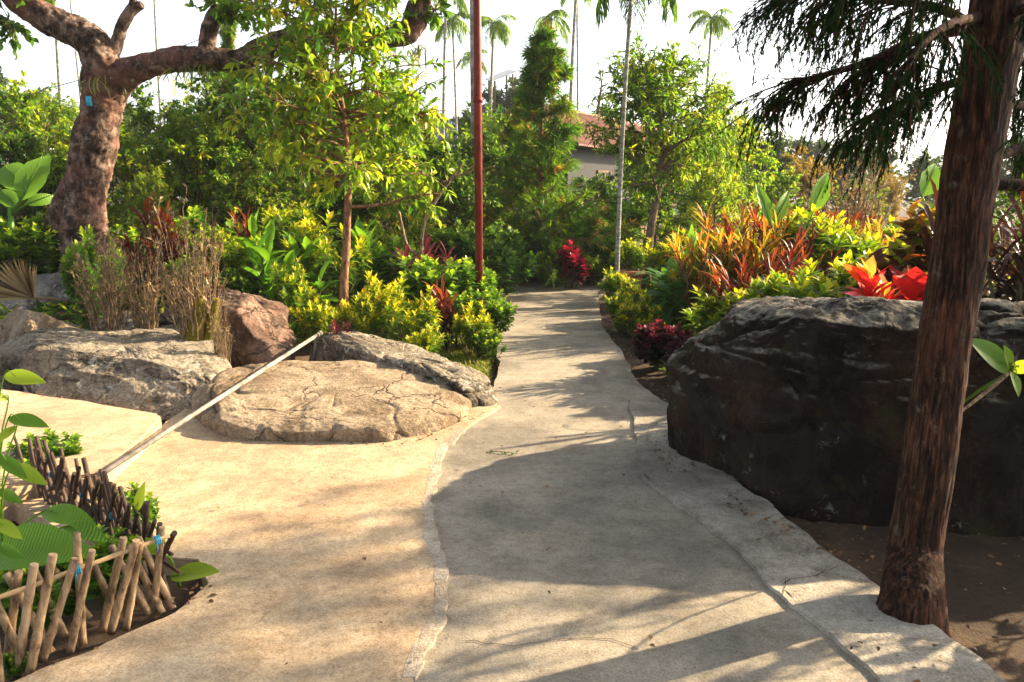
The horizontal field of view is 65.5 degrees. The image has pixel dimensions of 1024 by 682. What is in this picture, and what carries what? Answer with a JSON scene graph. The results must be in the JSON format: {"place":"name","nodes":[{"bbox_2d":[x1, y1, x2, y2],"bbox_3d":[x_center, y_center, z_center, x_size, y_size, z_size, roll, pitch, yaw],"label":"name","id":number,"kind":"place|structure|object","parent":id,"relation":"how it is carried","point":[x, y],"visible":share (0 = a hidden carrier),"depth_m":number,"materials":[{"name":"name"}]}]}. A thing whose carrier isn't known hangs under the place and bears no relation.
{"place":"outdoors","nodes":[
{"label":"outdoors","id":0,"kind":"place"},
{"bbox_2d":[0,199,1023,681],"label":"ground","id":1,"kind":"structure","parent":0,"point":[990,607],"depth_m":3.54,"materials":[{"name":"soil"}]},
{"bbox_2d":[0,369,48,570],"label":"vine","id":2,"kind":"object","parent":1,"relation":"on","point":[22,471],"visible":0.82,"depth_m":2.88,"materials":[{"name":"green plant"}]},
{"bbox_2d":[0,154,54,227],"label":"banana plant","id":3,"kind":"object","parent":1,"relation":"on","point":[28,179],"visible":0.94,"depth_m":10.36,"materials":[{"name":"green plant"}]},
{"bbox_2d":[0,211,59,274],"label":"hedge bush","id":4,"kind":"object","parent":1,"relation":"on","point":[34,229],"visible":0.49,"depth_m":9.57,"materials":[{"name":"green plant"}]},
{"bbox_2d":[0,130,62,233],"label":"dense tree","id":5,"kind":"object","parent":1,"relation":"on","point":[31,146],"visible":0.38,"depth_m":11.70,"materials":[{"name":"green plant"}]},
{"bbox_2d":[0,70,66,219],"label":"tree","id":6,"kind":"object","parent":1,"relation":"on","point":[23,106],"visible":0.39,"depth_m":13.10,"materials":[{"name":"green plant"}]},
{"bbox_2d":[0,272,75,314],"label":"boulder","id":7,"kind":"object","parent":1,"relation":"on","point":[48,285],"visible":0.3,"depth_m":9.05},
{"bbox_2d":[0,259,72,303],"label":"dry palm frond","id":8,"kind":"object","parent":7,"relation":"on","point":[19,285],"visible":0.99,"depth_m":8.33,"materials":[{"name":"brown plant"}]},
{"bbox_2d":[0,309,86,345],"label":"boulder","id":9,"kind":"object","parent":1,"relation":"on","point":[14,323],"visible":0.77,"depth_m":7.51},
{"bbox_2d":[10,82,77,218],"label":"tree","id":10,"kind":"object","parent":1,"relation":"on","point":[47,131],"visible":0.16,"depth_m":14.05,"materials":[{"name":"green plant"}]},
{"bbox_2d":[5,428,83,465],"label":"leafy bush","id":11,"kind":"object","parent":1,"relation":"on","point":[52,438],"visible":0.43,"depth_m":4.67,"materials":[{"name":"green plant"}]},
{"bbox_2d":[0,561,102,633],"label":"leafy bush","id":12,"kind":"object","parent":1,"relation":"on","point":[69,607],"visible":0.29,"depth_m":3.02,"materials":[{"name":"green plant"}]},
{"bbox_2d":[0,504,107,569],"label":"leaf plant","id":13,"kind":"object","parent":1,"relation":"on","point":[38,543],"visible":0.83,"depth_m":2.99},
{"bbox_2d":[0,389,161,520],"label":"terrace","id":14,"kind":"structure","parent":1,"relation":"on","point":[111,434],"depth_m":5.17,"materials":[{"name":"concrete"}]},
{"bbox_2d":[0,436,182,681],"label":"bamboo fence","id":15,"kind":"object","parent":1,"relation":"on","point":[111,508],"visible":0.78,"depth_m":2.99,"materials":[{"name":"wood"}]},
{"bbox_2d":[58,224,126,327],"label":"leafy bush","id":16,"kind":"object","parent":1,"relation":"on","point":[67,280],"visible":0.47,"depth_m":8.19,"materials":[{"name":"green plant"}]},
{"bbox_2d":[35,112,165,241],"bbox_3d":[-6.141,-2.225,11.978,1.726,2.398,1.424,1,10,5],"label":"light tree","id":17,"kind":"object","parent":1,"relation":"on","point":[125,147],"visible":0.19,"depth_m":11.85,"materials":[{"name":"green plant"}]},
{"bbox_2d":[83,524,144,602],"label":"leafy bush","id":18,"kind":"object","parent":1,"relation":"on","point":[101,549],"visible":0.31,"depth_m":3.27,"materials":[{"name":"green plant"}]},
{"bbox_2d":[0,324,231,419],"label":"boulder","id":19,"kind":"object","parent":1,"relation":"on","point":[166,371],"visible":0.75,"depth_m":6.43,"materials":[{"name":"stone"}]},
{"bbox_2d":[62,223,143,330],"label":"twiggy bush","id":20,"kind":"object","parent":19,"relation":"on","point":[111,317],"visible":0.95,"depth_m":7.35,"materials":[{"name":"brown plant"}]},
{"bbox_2d":[115,229,167,329],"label":"twiggy bush","id":21,"kind":"object","parent":19,"relation":"on","point":[149,309],"visible":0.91,"depth_m":7.46,"materials":[{"name":"brown plant"}]},
{"bbox_2d":[146,183,231,341],"bbox_3d":[-2.876,-0.560,7.176,0.681,1.692,0.690,-2,11,-13],"label":"twiggy bush","id":22,"kind":"object","parent":19,"relation":"on","point":[196,323],"visible":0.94,"depth_m":7.11,"materials":[{"name":"brown plant"}]},
{"bbox_2d":[106,128,163,243],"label":"light tree","id":23,"kind":"object","parent":1,"relation":"on","point":[134,173],"visible":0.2,"depth_m":12.16,"materials":[{"name":"green plant"}]},
{"bbox_2d":[108,162,182,255],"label":"light tree","id":24,"kind":"object","parent":1,"relation":"on","point":[156,180],"visible":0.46,"depth_m":11.34,"materials":[{"name":"green plant"}]},
{"bbox_2d":[110,190,184,300],"bbox_3d":[-4.198,-1.079,9.242,0.858,1.343,0.888,8,13,37],"label":"cordyline","id":25,"kind":"object","parent":1,"relation":"on","point":[149,243],"visible":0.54,"depth_m":9.14,"materials":[{"name":"red plant"}]},
{"bbox_2d":[110,80,216,243],"bbox_3d":[-5.848,-2.763,13.249,2.046,2.999,2.071,6,12,28],"label":"tree","id":26,"kind":"object","parent":1,"relation":"on","point":[142,116],"visible":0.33,"depth_m":12.98,"materials":[{"name":"green plant"}]},
{"bbox_2d":[134,482,219,587],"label":"seedling","id":27,"kind":"object","parent":1,"relation":"on","point":[194,570],"visible":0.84,"depth_m":3.26,"materials":[{"name":"green plant"}]},
{"bbox_2d":[141,101,245,226],"bbox_3d":[-5.036,-2.463,12.698,1.550,2.609,1.878,-10,14,-42],"label":"light tree","id":28,"kind":"object","parent":1,"relation":"on","point":[200,153],"visible":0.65,"depth_m":12.46,"materials":[{"name":"green plant"}]},
{"bbox_2d":[156,205,244,269],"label":"leafy bush","id":29,"kind":"object","parent":1,"relation":"on","point":[194,214],"visible":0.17,"depth_m":10.85,"materials":[{"name":"green plant"}]},
{"bbox_2d":[98,331,322,475],"bbox_3d":[-2.003,0.386,5.962,0.156,0.395,3.448,1,10,5],"label":"metal rail","id":30,"kind":"object","parent":1,"relation":"on","point":[145,445],"visible":0.91,"depth_m":5.37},
{"bbox_2d":[0,0,451,271],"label":"old tree","id":31,"kind":"object","parent":1,"relation":"on","point":[111,80],"visible":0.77,"depth_m":9.03,"materials":[{"name":"brown plant"}]},
{"bbox_2d":[163,288,296,367],"bbox_3d":[-2.821,-0.143,8.124,2.088,0.780,0.978,7,12,33],"label":"boulder","id":32,"kind":"object","parent":1,"relation":"on","point":[260,330],"visible":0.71,"depth_m":7.50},
{"bbox_2d":[198,140,286,255],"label":"tree","id":33,"kind":"object","parent":1,"relation":"on","point":[227,163],"visible":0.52,"depth_m":11.58,"materials":[{"name":"green plant"}]},
{"bbox_2d":[178,70,317,227],"bbox_3d":[-4.303,-2.882,13.202,2.197,3.277,1.910,-10,14,-43],"label":"dense tree","id":34,"kind":"object","parent":1,"relation":"on","point":[217,100],"visible":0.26,"depth_m":12.64,"materials":[{"name":"green plant"}]},
{"bbox_2d":[12,403,500,681],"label":"apron","id":35,"kind":"object","parent":1,"relation":"on","point":[306,592],"visible":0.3,"depth_m":3.55,"materials":[{"name":"concrete"}]},
{"bbox_2d":[403,428,465,680],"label":"cement lip","id":36,"kind":"object","parent":35,"relation":"on","point":[432,629],"visible":0.81,"depth_m":3.37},
{"bbox_2d":[232,207,301,310],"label":"broad leaved plant","id":37,"kind":"object","parent":1,"relation":"on","point":[265,262],"visible":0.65,"depth_m":9.14,"materials":[{"name":"green plant"}]},
{"bbox_2d":[235,132,317,248],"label":"light tree","id":38,"kind":"object","parent":1,"relation":"on","point":[285,194],"visible":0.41,"depth_m":11.83,"materials":[{"name":"green plant"}]},
{"bbox_2d":[267,256,312,332],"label":"croton bush","id":39,"kind":"object","parent":1,"relation":"on","point":[286,291],"visible":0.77,"depth_m":8.72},
{"bbox_2d":[261,200,339,257],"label":"croton bush","id":40,"kind":"object","parent":1,"relation":"on","point":[287,225],"visible":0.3,"depth_m":10.55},
{"bbox_2d":[242,82,371,248],"bbox_3d":[-3.488,-2.760,13.173,2.104,3.110,2.005,4,11,21],"label":"dense tree","id":41,"kind":"object","parent":1,"relation":"on","point":[334,220],"visible":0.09,"depth_m":13.06,"materials":[{"name":"green plant"}]},
{"bbox_2d":[277,228,338,319],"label":"broad leaved plant","id":42,"kind":"object","parent":1,"relation":"on","point":[308,246],"visible":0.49,"depth_m":9.58,"materials":[{"name":"green plant"}]},
{"bbox_2d":[289,287,339,350],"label":"croton bush","id":43,"kind":"object","parent":1,"relation":"on","point":[319,315],"visible":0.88,"depth_m":8.26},
{"bbox_2d":[281,211,375,309],"bbox_3d":[-2.375,-0.926,10.021,1.166,1.457,1.072,-8,13,-38],"label":"croton bush","id":44,"kind":"object","parent":1,"relation":"on","point":[324,246],"visible":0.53,"depth_m":9.80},
{"bbox_2d":[191,359,471,441],"bbox_3d":[-1.395,0.431,6.131,2.179,0.321,1.889,0,10,0],"label":"boulder","id":45,"kind":"object","parent":1,"relation":"on","point":[361,400],"visible":0.85,"depth_m":5.69,"materials":[{"name":"stone"}]},
{"bbox_2d":[208,0,457,324],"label":"young tree","id":46,"kind":"object","parent":1,"relation":"on","point":[379,128],"visible":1,"depth_m":7.97,"materials":[{"name":"green plant"}]},
{"bbox_2d":[0,236,699,370],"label":"ground cover","id":47,"kind":"object","parent":1,"relation":"on","point":[53,308],"visible":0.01,"depth_m":8.91,"materials":[{"name":"green plant"}]},
{"bbox_2d":[329,296,379,333],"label":"croton bush","id":48,"kind":"object","parent":1,"relation":"on","point":[344,317],"visible":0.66,"depth_m":7.91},
{"bbox_2d":[348,217,387,314],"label":"broad leaved plant","id":49,"kind":"object","parent":1,"relation":"on","point":[358,229],"visible":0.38,"depth_m":10.47,"materials":[{"name":"green plant"}]},
{"bbox_2d":[318,108,425,255],"bbox_3d":[-2.320,-2.392,13.190,1.805,3.039,2.188,-2,10,-10],"label":"light tree","id":50,"kind":"object","parent":1,"relation":"on","point":[375,197],"visible":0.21,"depth_m":13.05,"materials":[{"name":"green plant"}]},
{"bbox_2d":[349,231,423,295],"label":"leafy bush","id":51,"kind":"object","parent":1,"relation":"on","point":[388,262],"visible":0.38,"depth_m":10.77,"materials":[{"name":"green plant"}]},
{"bbox_2d":[309,330,497,407],"bbox_3d":[-1.005,0.206,7.025,0.612,0.455,2.617,-10,14,-43],"label":"boulder","id":52,"kind":"object","parent":1,"relation":"on","point":[474,386],"visible":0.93,"depth_m":6.79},
{"bbox_2d":[365,276,443,341],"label":"croton bush","id":53,"kind":"object","parent":1,"relation":"on","point":[393,307],"visible":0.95,"depth_m":7.87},
{"bbox_2d":[370,157,448,257],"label":"light tree","id":54,"kind":"object","parent":1,"relation":"on","point":[413,224],"visible":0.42,"depth_m":12.09,"materials":[{"name":"green plant"}]},
{"bbox_2d":[366,130,473,243],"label":"tree","id":55,"kind":"object","parent":1,"relation":"on","point":[439,154],"visible":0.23,"depth_m":13.84,"materials":[{"name":"green plant"}]},
{"bbox_2d":[393,253,493,330],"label":"leafy bush","id":56,"kind":"object","parent":1,"relation":"on","point":[413,285],"visible":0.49,"depth_m":9.39,"materials":[{"name":"green plant"}]},
{"bbox_2d":[420,274,474,351],"bbox_3d":[-0.675,-0.256,8.458,0.641,0.916,0.568,0,10,-2],"label":"cordyline","id":57,"kind":"object","parent":1,"relation":"on","point":[443,302],"visible":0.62,"depth_m":8.43,"materials":[{"name":"red plant"}]},
{"bbox_2d":[429,12,469,166],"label":"areca palm","id":58,"kind":"object","parent":1,"relation":"on","point":[454,24],"visible":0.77,"depth_m":36.12,"materials":[{"name":"green plant"}]},
{"bbox_2d":[410,143,504,242],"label":"dense tree","id":59,"kind":"object","parent":1,"relation":"on","point":[466,195],"visible":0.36,"depth_m":13.61,"materials":[{"name":"green plant"}]},
{"bbox_2d":[436,332,493,385],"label":"grass","id":60,"kind":"structure","parent":1,"relation":"on","point":[477,363],"depth_m":8.00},
{"bbox_2d":[450,300,495,360],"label":"croton bush","id":61,"kind":"object","parent":1,"relation":"on","point":[468,325],"visible":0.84,"depth_m":8.15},
{"bbox_2d":[473,0,482,300],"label":"flag pole","id":62,"kind":"object","parent":1,"relation":"on","point":[477,62],"visible":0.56,"depth_m":9.29,"materials":[{"name":"metal"}]},
{"bbox_2d":[436,232,523,292],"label":"hedge bush","id":63,"kind":"object","parent":1,"relation":"on","point":[505,262],"visible":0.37,"depth_m":11.92,"materials":[{"name":"green plant"}]},
{"bbox_2d":[442,128,531,230],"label":"dense tree","id":64,"kind":"object","parent":1,"relation":"on","point":[490,147],"visible":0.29,"depth_m":15.80,"materials":[{"name":"green plant"}]},
{"bbox_2d":[456,286,518,345],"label":"leafy bush","id":65,"kind":"object","parent":1,"relation":"on","point":[501,311],"visible":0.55,"depth_m":8.59,"materials":[{"name":"green plant"}]},
{"bbox_2d":[467,328,507,363],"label":"leafy bush","id":66,"kind":"object","parent":1,"relation":"on","point":[488,340],"visible":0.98,"depth_m":7.99,"materials":[{"name":"green plant"}]},
{"bbox_2d":[457,99,519,195],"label":"tree","id":67,"kind":"object","parent":1,"relation":"on","point":[504,123],"visible":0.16,"depth_m":17.09,"materials":[{"name":"green plant"}]},
{"bbox_2d":[481,14,516,116],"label":"areca palm","id":68,"kind":"object","parent":1,"relation":"on","point":[498,29],"visible":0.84,"depth_m":38.32,"materials":[{"name":"green plant"}]},
{"bbox_2d":[457,223,541,295],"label":"hedge bush","id":69,"kind":"object","parent":1,"relation":"on","point":[509,238],"visible":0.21,"depth_m":12.77,"materials":[{"name":"green plant"}]},
{"bbox_2d":[24,289,1023,681],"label":"leaf litter","id":70,"kind":"object","parent":1,"relation":"on","point":[636,501],"visible":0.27,"depth_m":3.87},
{"bbox_2d":[442,19,646,288],"bbox_3d":[0.512,-3.501,14.895,4.019,4.885,4.374,0,10,2],"label":"conifer","id":71,"kind":"object","parent":1,"relation":"on","point":[545,69],"visible":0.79,"depth_m":14.67,"materials":[{"name":"green plant"}]},
{"bbox_2d":[550,239,590,288],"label":"magenta plant","id":72,"kind":"object","parent":1,"relation":"on","point":[573,262],"visible":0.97,"depth_m":13.82,"materials":[{"name":"red plant"}]},
{"bbox_2d":[486,103,691,239],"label":"house","id":73,"kind":"structure","parent":1,"relation":"on","point":[592,164],"depth_m":23.11,"materials":[{"name":"beige concrete"}]},
{"bbox_2d":[565,173,628,222],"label":"dense tree","id":74,"kind":"object","parent":1,"relation":"on","point":[602,189],"visible":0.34,"depth_m":17.04,"materials":[{"name":"green plant"}]},
{"bbox_2d":[577,187,648,250],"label":"leafy bush","id":75,"kind":"object","parent":1,"relation":"on","point":[638,214],"visible":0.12,"depth_m":17.86,"materials":[{"name":"green plant"}]},
{"bbox_2d":[584,0,677,294],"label":"areca palm","id":76,"kind":"object","parent":1,"relation":"on","point":[672,4],"visible":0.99,"depth_m":11.25,"materials":[{"name":"green plant"}]},
{"bbox_2d":[610,293,663,337],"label":"croton bush","id":77,"kind":"object","parent":1,"relation":"on","point":[642,310],"visible":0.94,"depth_m":9.23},
{"bbox_2d":[631,318,684,368],"bbox_3d":[1.482,0.020,7.827,0.639,0.514,0.545,-7,13,-35],"label":"coleus","id":78,"kind":"object","parent":1,"relation":"on","point":[650,342],"visible":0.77,"depth_m":7.73,"materials":[{"name":"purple plant"}]},
{"bbox_2d":[581,31,739,290],"bbox_3d":[2.354,-2.852,12.868,2.525,4.080,2.803,0,10,0],"label":"slender tree","id":79,"kind":"object","parent":1,"relation":"on","point":[653,103],"visible":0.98,"depth_m":12.50,"materials":[{"name":"green plant"}]},
{"bbox_2d":[635,135,717,244],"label":"tree","id":80,"kind":"object","parent":1,"relation":"on","point":[664,233],"visible":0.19,"depth_m":17.76,"materials":[{"name":"green plant"}]},
{"bbox_2d":[646,274,713,325],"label":"fern","id":81,"kind":"object","parent":1,"relation":"on","point":[677,302],"visible":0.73,"depth_m":9.33,"materials":[{"name":"green plant"}]},
{"bbox_2d":[665,116,742,241],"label":"tree","id":82,"kind":"object","parent":1,"relation":"on","point":[678,221],"visible":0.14,"depth_m":15.27,"materials":[{"name":"green plant"}]},
{"bbox_2d":[659,224,750,330],"bbox_3d":[2.248,-0.629,9.192,1.125,1.441,0.988,1,10,7],"label":"croton bush","id":83,"kind":"object","parent":1,"relation":"on","point":[682,266],"visible":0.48,"depth_m":9.16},
{"bbox_2d":[677,282,742,334],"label":"croton bush","id":84,"kind":"object","parent":1,"relation":"on","point":[711,319],"visible":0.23,"depth_m":7.38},
{"bbox_2d":[687,8,733,204],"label":"areca palm","id":85,"kind":"object","parent":1,"relation":"on","point":[716,27],"visible":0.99,"depth_m":32.46,"materials":[{"name":"green plant"}]},
{"bbox_2d":[677,69,749,241],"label":"light tree","id":86,"kind":"object","parent":1,"relation":"on","point":[713,197],"visible":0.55,"depth_m":13.63,"materials":[{"name":"green plant"}]},
{"bbox_2d":[701,116,783,240],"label":"light tree","id":87,"kind":"object","parent":1,"relation":"on","point":[765,177],"visible":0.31,"depth_m":15.91,"materials":[{"name":"green plant"}]},
{"bbox_2d":[691,196,805,293],"bbox_3d":[2.716,-0.842,9.496,1.338,1.785,1.268,-10,14,-43],"label":"croton bush","id":88,"kind":"object","parent":1,"relation":"on","point":[758,256],"visible":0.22,"depth_m":9.19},
{"bbox_2d":[699,225,810,320],"bbox_3d":[2.273,-0.325,7.421,1.079,1.526,0.962,4,11,19],"label":"croton bush","id":89,"kind":"object","parent":1,"relation":"on","point":[743,276],"visible":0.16,"depth_m":7.30,"materials":[{"name":"red plant"}]},
{"bbox_2d":[745,129,799,207],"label":"tree","id":90,"kind":"object","parent":1,"relation":"on","point":[782,144],"visible":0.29,"depth_m":32.88,"materials":[{"name":"green plant"}]},
{"bbox_2d":[743,166,809,223],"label":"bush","id":91,"kind":"object","parent":1,"relation":"on","point":[779,186],"visible":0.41,"depth_m":21.36,"materials":[{"name":"green plant"}]},
{"bbox_2d":[743,265,857,298],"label":"croton bush","id":92,"kind":"object","parent":1,"relation":"on","point":[794,289],"visible":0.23,"depth_m":6.70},
{"bbox_2d":[773,143,846,216],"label":"golden tree","id":93,"kind":"object","parent":1,"relation":"on","point":[803,180],"visible":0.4,"depth_m":23.34,"materials":[{"name":"orange plant"}]},
{"bbox_2d":[628,400,1006,681],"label":"kerb","id":94,"kind":"structure","parent":1,"relation":"on","point":[840,599],"depth_m":3.40,"materials":[{"name":"concrete"}]},
{"bbox_2d":[748,203,887,279],"bbox_3d":[3.556,-0.914,9.511,1.889,1.451,1.222,5,11,25],"label":"croton bush","id":95,"kind":"object","parent":1,"relation":"on","point":[851,240],"visible":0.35,"depth_m":9.30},
{"bbox_2d":[789,251,895,296],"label":"croton bush","id":96,"kind":"object","parent":1,"relation":"on","point":[841,274],"visible":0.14,"depth_m":7.05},
{"bbox_2d":[665,296,1023,536],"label":"boulder","id":97,"kind":"object","parent":1,"relation":"on","point":[799,406],"visible":0.84,"depth_m":4.10,"materials":[{"name":"stone"}]},
{"bbox_2d":[793,158,917,231],"bbox_3d":[7.131,-2.727,16.794,2.092,2.469,2.051,-4,11,-21],"label":"twiggy bush","id":98,"kind":"object","parent":1,"relation":"on","point":[864,202],"visible":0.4,"depth_m":16.52,"materials":[{"name":"brown plant"}]},
{"bbox_2d":[712,0,1023,637],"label":"cedar tree","id":99,"kind":"object","parent":1,"relation":"on","point":[985,102],"visible":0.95,"depth_m":2.90,"materials":[{"name":"green plant"}]},
{"bbox_2d":[841,255,903,299],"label":"flame plant","id":100,"kind":"object","parent":1,"relation":"on","point":[870,283],"visible":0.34,"depth_m":5.73,"materials":[{"name":"red plant"}]},
{"bbox_2d":[846,198,934,298],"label":"croton bush","id":101,"kind":"object","parent":1,"relation":"on","point":[912,225],"visible":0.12,"depth_m":6.75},
{"bbox_2d":[889,266,927,300],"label":"flame plant","id":102,"kind":"object","parent":1,"relation":"on","point":[911,285],"visible":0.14,"depth_m":6.04,"materials":[{"name":"red plant"}]},
{"bbox_2d":[898,149,942,214],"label":"tree","id":103,"kind":"object","parent":1,"relation":"on","point":[915,193],"visible":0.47,"depth_m":46.91,"materials":[{"name":"green plant"}]},
{"bbox_2d":[842,174,1006,295],"bbox_3d":[3.427,-0.365,6.560,1.295,1.974,1.086,-3,11,-18],"label":"strap leaved plant","id":104,"kind":"object","parent":1,"relation":"on","point":[927,240],"visible":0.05,"depth_m":6.36,"materials":[{"name":"red plant"}]},
{"bbox_2d":[925,168,1023,301],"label":"strap leaved plant","id":105,"kind":"object","parent":1,"relation":"on","point":[992,273],"visible":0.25,"depth_m":5.82,"materials":[{"name":"green plant"}]},
{"bbox_2d":[963,338,1023,411],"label":"vine","id":106,"kind":"object","parent":1,"relation":"on","point":[996,357],"visible":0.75,"depth_m":3.25,"materials":[{"name":"green plant"}]},
{"bbox_2d":[0,0,1023,198],"label":"sky","id":107,"kind":"structure","parent":0,"point":[177,24],"materials":[{"name":"white"}]},
{"bbox_2d":[414,273,877,681],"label":"path","id":108,"kind":"structure","parent":0,"point":[692,597],"depth_m":3.60,"materials":[{"name":"concrete"}]},
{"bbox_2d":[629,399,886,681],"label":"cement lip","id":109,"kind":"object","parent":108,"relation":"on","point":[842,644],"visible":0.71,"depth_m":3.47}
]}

